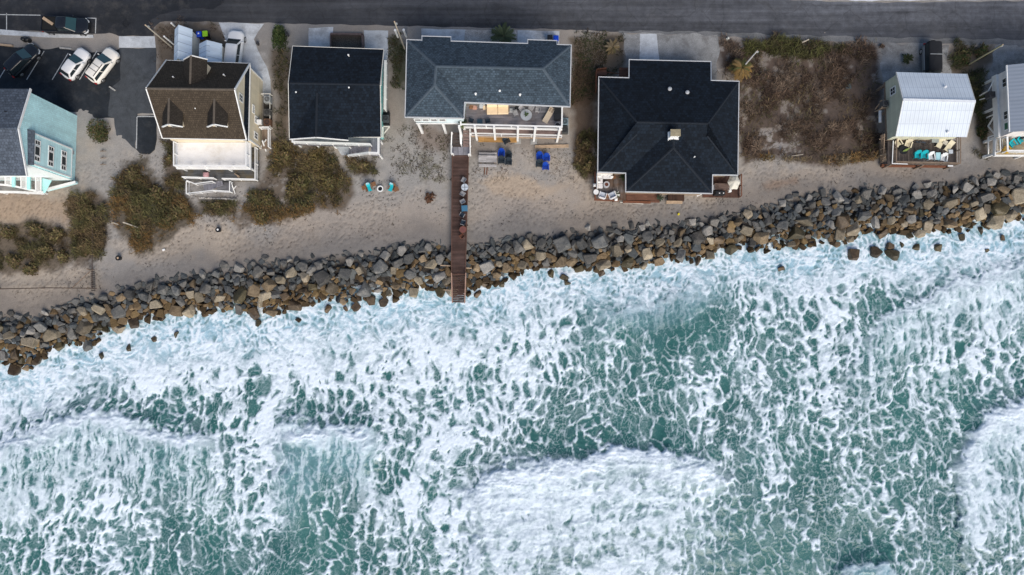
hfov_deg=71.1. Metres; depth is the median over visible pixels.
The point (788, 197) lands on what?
boulder
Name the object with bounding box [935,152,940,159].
side table
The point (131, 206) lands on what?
shrub
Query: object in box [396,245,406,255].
boulder
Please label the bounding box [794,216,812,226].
boulder
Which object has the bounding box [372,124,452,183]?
dune grass
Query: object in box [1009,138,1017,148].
adirondack chair
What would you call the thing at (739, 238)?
boulder
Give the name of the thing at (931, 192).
boulder
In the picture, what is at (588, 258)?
boulder
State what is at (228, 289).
boulder
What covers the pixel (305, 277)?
boulder
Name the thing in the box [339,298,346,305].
boulder
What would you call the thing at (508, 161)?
adirondack chair
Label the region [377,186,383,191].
fire ring
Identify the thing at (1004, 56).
driveway
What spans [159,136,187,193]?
dune grass
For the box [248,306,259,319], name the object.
boulder
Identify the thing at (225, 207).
dune grass
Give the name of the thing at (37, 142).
window
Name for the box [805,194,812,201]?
boulder
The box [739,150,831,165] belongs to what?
dune grass
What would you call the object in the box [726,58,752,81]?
palm
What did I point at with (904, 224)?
boulder
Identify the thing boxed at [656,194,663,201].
potted plant
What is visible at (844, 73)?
scrub
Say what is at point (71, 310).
boulder
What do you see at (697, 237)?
boulder
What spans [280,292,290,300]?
boulder
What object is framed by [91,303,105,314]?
boulder
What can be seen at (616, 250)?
boulder
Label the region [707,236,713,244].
boulder
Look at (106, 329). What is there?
boulder
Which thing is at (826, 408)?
sea
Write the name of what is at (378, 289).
boulder
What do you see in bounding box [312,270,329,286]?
boulder
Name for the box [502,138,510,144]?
adirondack chair
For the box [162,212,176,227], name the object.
shrub
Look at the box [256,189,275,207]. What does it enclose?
shrub
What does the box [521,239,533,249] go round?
boulder
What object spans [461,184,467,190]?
round table
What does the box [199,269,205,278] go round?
boulder
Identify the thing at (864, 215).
boulder
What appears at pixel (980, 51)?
shrub
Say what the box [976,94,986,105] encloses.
shrub
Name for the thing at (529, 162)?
dune grass
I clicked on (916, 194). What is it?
boulder
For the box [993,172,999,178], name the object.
boulder
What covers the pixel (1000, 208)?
boulder
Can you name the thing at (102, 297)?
boulder
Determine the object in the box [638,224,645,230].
boulder
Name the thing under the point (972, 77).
scrub
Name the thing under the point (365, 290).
boulder
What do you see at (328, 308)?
boulder
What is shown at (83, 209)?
shrub
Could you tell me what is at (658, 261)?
boulder
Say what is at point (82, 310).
boulder
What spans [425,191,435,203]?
shrub
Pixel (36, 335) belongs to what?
boulder
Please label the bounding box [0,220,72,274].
dune grass
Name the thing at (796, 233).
boulder
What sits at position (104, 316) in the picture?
boulder
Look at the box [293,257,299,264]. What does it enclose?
boulder
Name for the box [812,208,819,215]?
boulder
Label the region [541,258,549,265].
boulder
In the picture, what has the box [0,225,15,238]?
shrub
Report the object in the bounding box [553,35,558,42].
wheelie bin
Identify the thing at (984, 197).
boulder
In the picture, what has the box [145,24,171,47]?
utility pole
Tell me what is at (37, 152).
window
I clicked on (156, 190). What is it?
shrub
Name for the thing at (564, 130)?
air conditioner
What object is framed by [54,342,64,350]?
boulder
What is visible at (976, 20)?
road
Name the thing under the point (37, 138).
house
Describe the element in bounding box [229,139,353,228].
dune grass
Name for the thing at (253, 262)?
boulder
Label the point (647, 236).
boulder
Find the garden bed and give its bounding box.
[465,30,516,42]
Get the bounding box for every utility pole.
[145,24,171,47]
[394,21,404,49]
[967,44,1003,64]
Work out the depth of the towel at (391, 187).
84.38 m
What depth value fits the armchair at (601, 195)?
83.60 m
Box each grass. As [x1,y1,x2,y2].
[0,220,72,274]
[61,188,112,261]
[105,154,202,256]
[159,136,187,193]
[199,196,237,218]
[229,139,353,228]
[270,46,289,140]
[343,154,379,175]
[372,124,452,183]
[387,31,405,89]
[476,143,574,182]
[571,29,625,104]
[571,127,597,179]
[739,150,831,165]
[829,151,880,166]
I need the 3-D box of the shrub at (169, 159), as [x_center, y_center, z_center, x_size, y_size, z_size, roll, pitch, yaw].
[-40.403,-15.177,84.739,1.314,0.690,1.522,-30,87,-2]
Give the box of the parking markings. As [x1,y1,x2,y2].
[0,13,154,148]
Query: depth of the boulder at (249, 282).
83.75 m
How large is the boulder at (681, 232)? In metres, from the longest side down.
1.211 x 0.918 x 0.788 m
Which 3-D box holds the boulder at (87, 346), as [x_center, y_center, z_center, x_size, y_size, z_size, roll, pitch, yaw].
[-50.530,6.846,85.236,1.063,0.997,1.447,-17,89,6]
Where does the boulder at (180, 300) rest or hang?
on the riprap rubble
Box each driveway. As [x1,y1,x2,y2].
[108,48,155,147]
[219,22,270,95]
[308,27,332,46]
[364,30,387,59]
[421,29,464,40]
[517,30,558,43]
[622,32,719,79]
[879,42,951,81]
[987,44,1023,82]
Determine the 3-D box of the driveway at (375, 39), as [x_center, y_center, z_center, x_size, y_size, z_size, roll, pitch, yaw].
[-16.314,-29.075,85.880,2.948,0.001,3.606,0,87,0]
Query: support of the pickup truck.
on the road surface at (110, 16)
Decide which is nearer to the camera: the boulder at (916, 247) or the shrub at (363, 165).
the shrub at (363, 165)
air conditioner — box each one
[264,96,272,103]
[264,109,272,116]
[264,119,272,126]
[382,115,389,122]
[562,126,567,134]
[563,118,567,125]
[880,100,888,107]
[985,91,995,98]
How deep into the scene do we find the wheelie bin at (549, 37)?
84.84 m
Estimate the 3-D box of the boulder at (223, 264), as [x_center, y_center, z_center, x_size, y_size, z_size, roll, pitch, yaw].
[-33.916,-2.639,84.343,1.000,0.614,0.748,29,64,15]
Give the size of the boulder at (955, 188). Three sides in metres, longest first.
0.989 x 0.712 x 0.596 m
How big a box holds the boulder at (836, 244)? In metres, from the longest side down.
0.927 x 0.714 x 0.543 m
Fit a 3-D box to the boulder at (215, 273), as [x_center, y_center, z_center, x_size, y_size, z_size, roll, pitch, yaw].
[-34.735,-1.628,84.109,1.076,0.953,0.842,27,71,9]
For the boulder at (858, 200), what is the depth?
84.27 m
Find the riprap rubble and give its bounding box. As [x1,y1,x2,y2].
[0,168,1023,369]
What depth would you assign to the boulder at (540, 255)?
84.26 m
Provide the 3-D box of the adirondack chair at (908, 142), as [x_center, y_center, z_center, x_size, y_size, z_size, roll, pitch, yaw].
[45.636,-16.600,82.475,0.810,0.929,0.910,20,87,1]
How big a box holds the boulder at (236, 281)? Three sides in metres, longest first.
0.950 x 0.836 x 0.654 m
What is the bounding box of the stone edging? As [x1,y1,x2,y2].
[199,197,236,199]
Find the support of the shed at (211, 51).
on the ground at (762, 182)
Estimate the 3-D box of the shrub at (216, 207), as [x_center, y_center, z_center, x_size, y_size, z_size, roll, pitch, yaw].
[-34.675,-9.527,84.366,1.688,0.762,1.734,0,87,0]
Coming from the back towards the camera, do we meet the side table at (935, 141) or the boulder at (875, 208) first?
the boulder at (875, 208)
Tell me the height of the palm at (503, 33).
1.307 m
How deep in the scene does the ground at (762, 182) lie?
84.91 m
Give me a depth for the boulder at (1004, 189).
84.15 m
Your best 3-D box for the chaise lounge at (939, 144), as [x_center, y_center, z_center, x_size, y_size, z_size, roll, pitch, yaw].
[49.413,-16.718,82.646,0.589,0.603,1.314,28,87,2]
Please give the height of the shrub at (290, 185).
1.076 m
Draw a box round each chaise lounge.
[542,107,553,123]
[935,139,945,148]
[943,140,955,151]
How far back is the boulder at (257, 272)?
83.79 m
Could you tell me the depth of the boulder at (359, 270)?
83.59 m
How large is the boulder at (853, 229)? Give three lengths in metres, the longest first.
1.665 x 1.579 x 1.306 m
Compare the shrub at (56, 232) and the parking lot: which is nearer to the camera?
the shrub at (56, 232)
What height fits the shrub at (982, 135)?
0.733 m
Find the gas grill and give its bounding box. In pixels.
[713,190,724,195]
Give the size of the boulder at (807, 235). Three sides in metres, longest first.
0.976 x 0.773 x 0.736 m
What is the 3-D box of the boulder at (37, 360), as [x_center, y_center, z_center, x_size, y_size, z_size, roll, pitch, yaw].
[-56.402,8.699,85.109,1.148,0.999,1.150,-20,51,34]
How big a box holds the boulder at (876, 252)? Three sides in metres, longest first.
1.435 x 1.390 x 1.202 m
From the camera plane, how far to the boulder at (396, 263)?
83.76 m
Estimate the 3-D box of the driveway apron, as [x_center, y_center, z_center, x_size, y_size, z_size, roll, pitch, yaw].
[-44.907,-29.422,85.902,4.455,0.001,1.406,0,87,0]
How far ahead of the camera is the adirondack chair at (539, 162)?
84.56 m
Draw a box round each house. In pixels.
[0,88,77,194]
[146,55,271,194]
[288,46,389,158]
[405,36,571,147]
[594,59,741,203]
[874,72,975,169]
[979,63,1023,158]
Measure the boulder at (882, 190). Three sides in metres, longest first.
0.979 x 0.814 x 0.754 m
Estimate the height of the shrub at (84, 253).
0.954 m
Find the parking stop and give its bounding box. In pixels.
[0,43,13,46]
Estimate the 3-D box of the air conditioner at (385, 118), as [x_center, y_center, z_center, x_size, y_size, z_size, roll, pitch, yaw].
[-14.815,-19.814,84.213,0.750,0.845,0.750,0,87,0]
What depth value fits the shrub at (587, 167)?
84.48 m
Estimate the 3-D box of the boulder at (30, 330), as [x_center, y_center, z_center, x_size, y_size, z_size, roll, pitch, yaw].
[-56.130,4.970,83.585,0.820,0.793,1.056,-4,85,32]
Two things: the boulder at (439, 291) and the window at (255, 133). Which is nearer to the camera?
the window at (255, 133)
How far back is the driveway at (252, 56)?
85.84 m
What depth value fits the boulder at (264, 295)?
84.08 m
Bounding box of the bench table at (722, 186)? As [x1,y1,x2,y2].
[715,183,729,190]
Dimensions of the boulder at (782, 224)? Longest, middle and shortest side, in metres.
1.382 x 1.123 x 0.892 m
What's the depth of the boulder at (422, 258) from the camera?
83.85 m
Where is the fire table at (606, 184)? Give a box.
[603,181,609,187]
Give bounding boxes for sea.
[0,210,1023,574]
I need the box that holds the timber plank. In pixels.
[42,17,53,24]
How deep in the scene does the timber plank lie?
84.90 m
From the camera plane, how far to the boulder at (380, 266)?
83.54 m
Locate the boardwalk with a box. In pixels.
[440,129,471,303]
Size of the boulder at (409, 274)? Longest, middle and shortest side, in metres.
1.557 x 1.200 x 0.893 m
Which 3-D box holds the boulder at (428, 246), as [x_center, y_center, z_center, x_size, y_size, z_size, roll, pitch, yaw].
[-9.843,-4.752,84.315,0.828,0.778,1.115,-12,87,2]
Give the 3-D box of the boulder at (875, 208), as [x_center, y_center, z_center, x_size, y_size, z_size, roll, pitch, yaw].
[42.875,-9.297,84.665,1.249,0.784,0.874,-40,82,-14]
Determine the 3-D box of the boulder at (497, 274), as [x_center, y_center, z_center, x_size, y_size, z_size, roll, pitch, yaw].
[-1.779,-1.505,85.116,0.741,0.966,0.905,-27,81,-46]
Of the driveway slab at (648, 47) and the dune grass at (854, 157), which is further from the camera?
the driveway slab at (648, 47)
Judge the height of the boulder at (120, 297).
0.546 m
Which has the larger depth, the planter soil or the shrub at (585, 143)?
the planter soil
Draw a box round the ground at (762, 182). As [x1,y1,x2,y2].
[0,0,1023,344]
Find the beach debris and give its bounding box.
[15,134,954,297]
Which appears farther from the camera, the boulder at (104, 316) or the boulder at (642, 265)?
the boulder at (642, 265)
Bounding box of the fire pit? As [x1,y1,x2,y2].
[899,146,907,153]
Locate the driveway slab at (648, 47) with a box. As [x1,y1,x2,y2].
[639,34,658,59]
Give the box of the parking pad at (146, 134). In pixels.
[136,115,156,153]
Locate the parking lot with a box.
[0,46,120,118]
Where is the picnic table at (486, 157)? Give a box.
[479,152,496,166]
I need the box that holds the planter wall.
[330,33,364,47]
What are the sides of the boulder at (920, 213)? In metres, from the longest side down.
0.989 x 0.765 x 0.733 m
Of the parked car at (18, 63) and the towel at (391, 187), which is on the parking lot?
the parked car at (18, 63)
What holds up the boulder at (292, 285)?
on the riprap rubble
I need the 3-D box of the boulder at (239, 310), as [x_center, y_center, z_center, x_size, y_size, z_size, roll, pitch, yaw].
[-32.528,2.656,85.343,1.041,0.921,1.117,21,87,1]
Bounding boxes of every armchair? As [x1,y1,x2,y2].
[598,191,606,199]
[608,191,616,199]
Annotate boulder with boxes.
[0,350,8,360]
[2,330,14,338]
[6,310,14,315]
[7,364,20,375]
[10,325,17,332]
[10,348,19,359]
[14,313,22,319]
[18,356,24,363]
[20,331,26,337]
[21,337,39,347]
[21,365,28,370]
[26,326,34,334]
[31,356,42,365]
[33,321,47,332]
[33,332,40,338]
[41,310,48,315]
[42,328,61,341]
[42,342,48,346]
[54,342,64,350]
[67,308,76,313]
[67,327,76,339]
[76,320,92,335]
[77,306,87,315]
[82,339,92,351]
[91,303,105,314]
[92,323,102,330]
[97,312,108,319]
[98,294,107,300]
[102,325,109,332]
[103,303,112,310]
[111,305,125,317]
[111,326,125,333]
[116,293,125,301]
[123,289,134,300]
[128,317,138,328]
[138,292,148,301]
[145,280,153,291]
[149,300,162,308]
[157,284,167,294]
[165,296,171,302]
[168,305,184,316]
[171,285,180,295]
[175,296,184,306]
[179,279,187,287]
[182,304,194,317]
[185,290,194,298]
[189,279,195,287]
[194,291,204,302]
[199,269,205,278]
[199,282,210,293]
[204,297,210,302]
[211,269,219,278]
[214,293,225,301]
[219,261,227,268]
[224,285,232,292]
[231,273,236,278]
[233,276,239,285]
[233,286,246,303]
[234,263,244,272]
[235,304,243,315]
[245,278,253,286]
[247,284,259,296]
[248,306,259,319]
[250,259,257,266]
[252,265,262,277]
[255,319,261,326]
[257,298,262,307]
[258,290,270,300]
[261,254,268,260]
[261,279,276,291]
[265,307,277,316]
[267,269,274,274]
[275,275,285,283]
[278,284,285,290]
[280,260,286,266]
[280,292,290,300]
[285,267,297,277]
[287,300,301,310]
[289,282,295,290]
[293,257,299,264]
[297,260,308,271]
[298,287,306,292]
[300,272,310,282]
[306,264,315,275]
[308,284,317,290]
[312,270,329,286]
[314,260,322,269]
[324,304,331,312]
[325,283,338,294]
[338,268,351,280]
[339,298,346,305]
[345,257,353,266]
[349,287,356,294]
[351,302,360,311]
[355,266,363,274]
[357,280,371,296]
[358,250,363,256]
[361,261,368,266]
[366,294,375,305]
[373,259,387,273]
[374,286,382,292]
[378,298,388,306]
[380,250,390,260]
[386,290,391,295]
[390,267,396,274]
[391,258,403,267]
[391,282,400,289]
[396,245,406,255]
[402,253,414,263]
[403,270,415,279]
[409,287,418,297]
[414,275,422,284]
[418,254,427,262]
[424,259,436,268]
[425,243,431,251]
[432,271,445,282]
[435,253,444,264]
[435,286,446,297]
[442,277,450,284]
[446,284,457,296]
[473,263,479,271]
[474,290,480,297]
[479,260,494,273]
[482,276,489,282]
[488,246,495,255]
[493,271,500,278]
[496,260,502,266]
[499,280,504,286]
[502,243,510,252]
[502,262,510,272]
[513,240,523,253]
[517,260,526,268]
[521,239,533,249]
[526,233,532,237]
[528,254,534,260]
[535,250,545,260]
[536,238,546,247]
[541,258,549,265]
[547,269,553,277]
[553,235,570,252]
[555,255,566,267]
[560,274,568,280]
[566,257,577,266]
[574,263,584,272]
[575,238,587,249]
[583,253,597,263]
[584,224,590,230]
[591,232,607,248]
[595,259,610,270]
[598,270,604,276]
[610,243,622,256]
[613,229,621,234]
[617,235,623,241]
[621,255,633,267]
[624,245,631,252]
[628,221,633,229]
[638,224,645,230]
[639,262,646,269]
[641,247,652,259]
[642,230,652,241]
[653,256,664,265]
[654,247,665,256]
[655,238,664,246]
[668,229,674,234]
[673,238,682,246]
[676,248,685,262]
[678,229,685,237]
[689,219,695,225]
[691,230,704,244]
[695,256,700,265]
[701,226,712,235]
[705,250,714,258]
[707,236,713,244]
[709,216,718,226]
[714,236,724,244]
[718,214,727,221]
[725,244,737,254]
[734,218,742,226]
[734,234,743,242]
[739,225,752,235]
[742,209,752,218]
[747,237,756,246]
[752,221,758,228]
[752,232,768,243]
[763,215,771,225]
[776,219,788,229]
[778,200,785,206]
[785,195,792,200]
[786,241,795,246]
[787,227,804,239]
[793,191,798,196]
[794,204,802,212]
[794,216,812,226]
[804,232,810,239]
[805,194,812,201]
[807,200,815,208]
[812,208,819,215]
[818,188,825,196]
[825,220,834,228]
[831,207,841,216]
[833,191,843,201]
[833,242,840,247]
[834,213,849,229]
[834,227,845,240]
[843,196,848,203]
[845,236,853,242]
[846,221,859,235]
[847,248,859,260]
[851,201,856,209]
[855,195,861,203]
[857,211,871,220]
[859,189,871,199]
[869,204,879,212]
[870,216,879,227]
[870,246,882,257]
[877,229,888,238]
[878,186,886,194]
[884,194,893,201]
[884,249,899,260]
[885,242,894,249]
[887,216,895,224]
[900,220,907,227]
[903,207,913,213]
[906,215,915,223]
[906,232,913,238]
[911,190,921,198]
[912,183,918,190]
[912,244,919,249]
[913,229,926,237]
[918,209,923,216]
[922,181,931,187]
[922,199,934,209]
[922,220,932,233]
[927,189,936,196]
[934,244,941,251]
[941,207,949,214]
[942,197,957,208]
[944,219,957,227]
[953,185,957,193]
[958,233,964,240]
[959,181,973,192]
[962,222,970,227]
[968,200,978,207]
[970,176,978,185]
[974,207,986,221]
[976,192,993,203]
[977,227,982,234]
[979,183,987,189]
[983,204,990,213]
[986,177,996,185]
[986,214,1004,229]
[989,200,1009,215]
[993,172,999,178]
[997,184,1010,193]
[1005,210,1017,222]
[1011,187,1023,204]
[1012,174,1019,182]
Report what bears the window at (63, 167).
in the house at (37, 138)
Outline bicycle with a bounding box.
[913,140,927,144]
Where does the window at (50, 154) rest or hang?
in the house at (37, 138)
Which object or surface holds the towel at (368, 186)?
on the adirondack chair
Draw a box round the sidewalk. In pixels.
[0,29,93,37]
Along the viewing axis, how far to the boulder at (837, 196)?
84.19 m
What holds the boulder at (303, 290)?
on the riprap rubble
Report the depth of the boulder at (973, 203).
84.42 m
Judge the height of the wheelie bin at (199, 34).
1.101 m
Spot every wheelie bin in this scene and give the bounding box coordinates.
[196,31,204,39]
[202,31,210,38]
[547,35,552,39]
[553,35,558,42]
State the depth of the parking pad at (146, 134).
85.23 m
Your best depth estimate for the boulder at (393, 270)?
83.94 m
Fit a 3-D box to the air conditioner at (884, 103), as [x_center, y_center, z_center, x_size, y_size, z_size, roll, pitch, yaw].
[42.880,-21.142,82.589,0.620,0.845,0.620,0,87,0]
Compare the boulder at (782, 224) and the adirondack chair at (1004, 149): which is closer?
the adirondack chair at (1004, 149)
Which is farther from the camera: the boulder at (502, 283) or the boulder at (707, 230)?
the boulder at (502, 283)
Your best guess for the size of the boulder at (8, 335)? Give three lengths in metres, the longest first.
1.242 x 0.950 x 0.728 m
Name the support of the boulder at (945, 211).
on the riprap rubble
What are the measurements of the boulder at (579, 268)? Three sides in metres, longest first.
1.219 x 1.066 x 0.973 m
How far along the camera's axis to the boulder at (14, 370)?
84.77 m
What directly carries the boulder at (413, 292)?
on the riprap rubble
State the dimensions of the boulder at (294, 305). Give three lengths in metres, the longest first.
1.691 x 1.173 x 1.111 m
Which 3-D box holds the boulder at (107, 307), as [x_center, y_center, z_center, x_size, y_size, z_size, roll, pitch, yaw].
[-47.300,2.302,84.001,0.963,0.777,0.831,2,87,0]
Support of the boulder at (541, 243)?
on the riprap rubble
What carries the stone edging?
on the ground at (762, 182)
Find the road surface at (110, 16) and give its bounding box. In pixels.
[0,0,223,35]
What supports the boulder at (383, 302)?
in the sea
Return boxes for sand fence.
[0,213,96,290]
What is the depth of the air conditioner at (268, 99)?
84.09 m
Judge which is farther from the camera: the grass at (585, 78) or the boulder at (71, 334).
the grass at (585, 78)
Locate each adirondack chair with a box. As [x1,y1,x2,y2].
[498,148,504,156]
[498,155,504,163]
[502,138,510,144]
[505,150,511,158]
[505,157,511,164]
[536,151,542,159]
[536,159,542,167]
[542,161,548,169]
[543,153,549,160]
[894,138,903,147]
[904,138,912,147]
[913,150,921,158]
[920,150,928,158]
[926,151,935,160]
[939,152,947,161]
[1001,146,1011,153]
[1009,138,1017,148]
[1015,136,1023,143]
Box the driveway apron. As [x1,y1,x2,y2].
[119,36,155,47]
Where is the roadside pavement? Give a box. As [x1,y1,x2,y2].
[850,0,974,0]
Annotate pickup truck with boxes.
[40,15,90,35]
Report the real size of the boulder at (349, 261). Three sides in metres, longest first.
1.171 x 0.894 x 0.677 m
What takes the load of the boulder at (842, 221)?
on the riprap rubble
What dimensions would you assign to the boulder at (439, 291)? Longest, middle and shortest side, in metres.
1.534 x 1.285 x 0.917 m
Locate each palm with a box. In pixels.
[489,22,516,41]
[605,39,619,54]
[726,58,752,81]
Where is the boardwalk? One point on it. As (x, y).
(460, 162)
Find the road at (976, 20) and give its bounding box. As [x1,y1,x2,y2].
[3,0,1023,39]
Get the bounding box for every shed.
[174,25,199,60]
[199,40,224,61]
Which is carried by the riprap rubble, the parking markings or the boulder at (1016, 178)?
the boulder at (1016, 178)
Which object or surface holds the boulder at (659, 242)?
on the riprap rubble
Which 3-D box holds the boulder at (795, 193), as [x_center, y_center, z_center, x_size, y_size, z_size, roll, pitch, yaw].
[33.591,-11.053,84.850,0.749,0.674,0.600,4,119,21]
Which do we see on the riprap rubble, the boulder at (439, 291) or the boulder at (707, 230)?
the boulder at (707, 230)
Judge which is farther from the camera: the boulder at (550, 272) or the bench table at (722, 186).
the boulder at (550, 272)
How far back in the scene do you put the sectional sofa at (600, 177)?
83.64 m
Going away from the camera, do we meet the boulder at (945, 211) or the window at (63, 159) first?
the window at (63, 159)
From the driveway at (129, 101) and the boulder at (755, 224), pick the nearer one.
the boulder at (755, 224)
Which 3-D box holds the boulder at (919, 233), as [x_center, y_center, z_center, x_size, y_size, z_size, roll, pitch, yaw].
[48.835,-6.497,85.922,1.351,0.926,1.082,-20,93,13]
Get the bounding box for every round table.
[459,226,465,232]
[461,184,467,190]
[520,109,531,120]
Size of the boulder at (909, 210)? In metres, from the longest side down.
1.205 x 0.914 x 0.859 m
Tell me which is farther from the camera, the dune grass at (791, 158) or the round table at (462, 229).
the dune grass at (791, 158)
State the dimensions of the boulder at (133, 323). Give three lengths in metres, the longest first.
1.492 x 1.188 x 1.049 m
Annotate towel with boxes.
[366,182,371,190]
[388,182,392,191]
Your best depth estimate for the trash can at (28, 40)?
85.46 m
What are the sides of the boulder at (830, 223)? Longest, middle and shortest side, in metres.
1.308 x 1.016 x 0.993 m
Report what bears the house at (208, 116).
on the ground at (762, 182)
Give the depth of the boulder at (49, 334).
83.75 m
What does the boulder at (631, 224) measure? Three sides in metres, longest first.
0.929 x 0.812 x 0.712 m
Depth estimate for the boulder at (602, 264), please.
84.99 m
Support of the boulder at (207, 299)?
on the riprap rubble
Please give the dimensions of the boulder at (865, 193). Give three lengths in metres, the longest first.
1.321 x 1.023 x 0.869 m
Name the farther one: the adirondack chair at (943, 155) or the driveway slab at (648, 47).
the driveway slab at (648, 47)
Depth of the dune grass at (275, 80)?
85.34 m
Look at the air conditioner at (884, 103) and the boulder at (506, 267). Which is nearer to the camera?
the air conditioner at (884, 103)
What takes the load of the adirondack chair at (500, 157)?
on the ground at (762, 182)
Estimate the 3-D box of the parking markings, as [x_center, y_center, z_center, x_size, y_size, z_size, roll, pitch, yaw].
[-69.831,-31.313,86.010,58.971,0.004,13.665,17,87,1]
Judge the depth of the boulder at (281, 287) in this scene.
84.03 m
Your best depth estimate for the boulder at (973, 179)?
84.52 m
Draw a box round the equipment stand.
[383,111,389,125]
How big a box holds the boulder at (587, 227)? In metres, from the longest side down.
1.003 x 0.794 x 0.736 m
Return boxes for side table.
[461,205,467,211]
[477,119,482,123]
[929,139,938,143]
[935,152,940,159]
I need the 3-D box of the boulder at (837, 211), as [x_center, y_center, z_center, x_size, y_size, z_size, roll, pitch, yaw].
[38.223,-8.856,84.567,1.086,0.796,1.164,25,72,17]
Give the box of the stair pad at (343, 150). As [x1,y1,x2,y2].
[336,146,348,154]
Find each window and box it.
[34,145,40,156]
[34,155,39,161]
[35,139,40,145]
[48,145,53,151]
[48,151,53,161]
[48,160,53,166]
[61,150,66,156]
[61,155,66,165]
[61,164,66,170]
[239,92,242,102]
[254,131,257,140]
[890,85,895,96]
[1002,77,1005,87]
[1003,110,1007,120]
[1003,121,1007,130]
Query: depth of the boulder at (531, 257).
84.66 m
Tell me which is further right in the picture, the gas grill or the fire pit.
the fire pit
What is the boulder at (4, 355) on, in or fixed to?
on the riprap rubble
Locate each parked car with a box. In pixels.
[3,43,41,77]
[60,48,91,80]
[85,47,119,84]
[223,30,245,62]
[919,40,942,72]
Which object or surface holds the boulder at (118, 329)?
on the riprap rubble
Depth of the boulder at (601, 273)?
86.00 m
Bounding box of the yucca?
[902,53,913,64]
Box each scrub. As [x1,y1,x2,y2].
[149,16,224,61]
[716,31,884,163]
[742,32,851,61]
[946,35,994,160]
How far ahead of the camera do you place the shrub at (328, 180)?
84.34 m
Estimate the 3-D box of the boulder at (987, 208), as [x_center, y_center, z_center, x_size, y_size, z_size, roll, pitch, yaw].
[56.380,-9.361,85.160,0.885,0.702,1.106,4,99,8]
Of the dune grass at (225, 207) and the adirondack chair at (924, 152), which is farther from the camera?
the dune grass at (225, 207)
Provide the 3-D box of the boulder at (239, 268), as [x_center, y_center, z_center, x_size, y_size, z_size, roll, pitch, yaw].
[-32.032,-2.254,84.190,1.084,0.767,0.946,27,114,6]
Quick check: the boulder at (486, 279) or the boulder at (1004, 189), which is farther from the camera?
the boulder at (486, 279)
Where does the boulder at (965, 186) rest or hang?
on the riprap rubble
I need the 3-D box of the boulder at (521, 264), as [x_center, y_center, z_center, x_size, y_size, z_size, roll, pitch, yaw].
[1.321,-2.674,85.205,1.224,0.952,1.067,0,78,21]
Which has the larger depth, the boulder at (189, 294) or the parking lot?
the parking lot
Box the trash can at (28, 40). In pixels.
[25,37,31,42]
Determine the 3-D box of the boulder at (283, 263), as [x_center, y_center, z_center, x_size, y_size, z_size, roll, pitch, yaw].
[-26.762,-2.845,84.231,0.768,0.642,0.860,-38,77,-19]
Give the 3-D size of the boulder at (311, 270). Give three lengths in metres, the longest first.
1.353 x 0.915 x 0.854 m
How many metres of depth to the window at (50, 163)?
80.00 m
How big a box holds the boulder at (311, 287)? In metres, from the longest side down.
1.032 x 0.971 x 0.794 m
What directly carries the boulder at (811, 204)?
on the riprap rubble
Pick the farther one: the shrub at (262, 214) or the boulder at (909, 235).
the boulder at (909, 235)
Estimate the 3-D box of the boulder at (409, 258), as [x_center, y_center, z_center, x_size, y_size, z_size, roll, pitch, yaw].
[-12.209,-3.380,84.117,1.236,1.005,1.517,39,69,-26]
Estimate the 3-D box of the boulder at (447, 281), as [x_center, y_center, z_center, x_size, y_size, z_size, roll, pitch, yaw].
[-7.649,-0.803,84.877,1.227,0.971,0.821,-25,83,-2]
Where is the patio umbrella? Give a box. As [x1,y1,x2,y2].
[728,176,739,188]
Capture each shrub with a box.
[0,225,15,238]
[4,252,22,269]
[22,262,38,275]
[28,223,43,236]
[38,243,54,259]
[49,226,64,241]
[57,250,69,262]
[73,240,93,257]
[74,200,93,218]
[78,220,99,232]
[86,118,110,143]
[124,197,141,212]
[125,165,141,183]
[131,226,146,240]
[146,184,169,207]
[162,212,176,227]
[166,154,172,165]
[173,202,189,220]
[211,200,223,213]
[251,209,267,224]
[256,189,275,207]
[271,24,288,51]
[275,147,293,166]
[285,173,309,197]
[302,150,322,171]
[318,173,336,191]
[357,161,367,170]
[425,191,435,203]
[579,138,590,149]
[582,161,593,172]
[959,48,971,65]
[974,42,988,58]
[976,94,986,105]
[976,126,988,139]
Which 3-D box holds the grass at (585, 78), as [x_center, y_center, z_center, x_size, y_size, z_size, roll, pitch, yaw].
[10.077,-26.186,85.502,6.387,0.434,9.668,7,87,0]
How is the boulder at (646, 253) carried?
on the riprap rubble
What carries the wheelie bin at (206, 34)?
on the ground at (762, 182)
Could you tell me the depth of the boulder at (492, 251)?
83.89 m
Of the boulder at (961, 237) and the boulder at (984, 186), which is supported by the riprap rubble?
the boulder at (984, 186)
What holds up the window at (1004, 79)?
in the house at (1007, 109)
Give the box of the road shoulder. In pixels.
[619,30,1023,45]
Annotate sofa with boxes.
[486,104,509,114]
[596,173,612,188]
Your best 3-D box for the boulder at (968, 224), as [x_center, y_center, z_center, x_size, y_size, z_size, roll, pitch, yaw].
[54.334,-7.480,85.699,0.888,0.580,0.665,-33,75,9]
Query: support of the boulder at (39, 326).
on the riprap rubble
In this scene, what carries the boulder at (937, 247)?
in the sea
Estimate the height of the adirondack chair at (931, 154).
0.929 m
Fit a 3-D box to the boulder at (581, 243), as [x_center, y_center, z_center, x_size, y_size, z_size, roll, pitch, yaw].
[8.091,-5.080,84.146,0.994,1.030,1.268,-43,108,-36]
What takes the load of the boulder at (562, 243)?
on the riprap rubble
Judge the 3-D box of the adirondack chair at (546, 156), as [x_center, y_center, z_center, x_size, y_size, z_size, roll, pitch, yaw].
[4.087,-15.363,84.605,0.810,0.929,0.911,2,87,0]
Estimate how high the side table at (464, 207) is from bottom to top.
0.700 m
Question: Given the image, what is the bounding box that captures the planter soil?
[332,36,361,47]

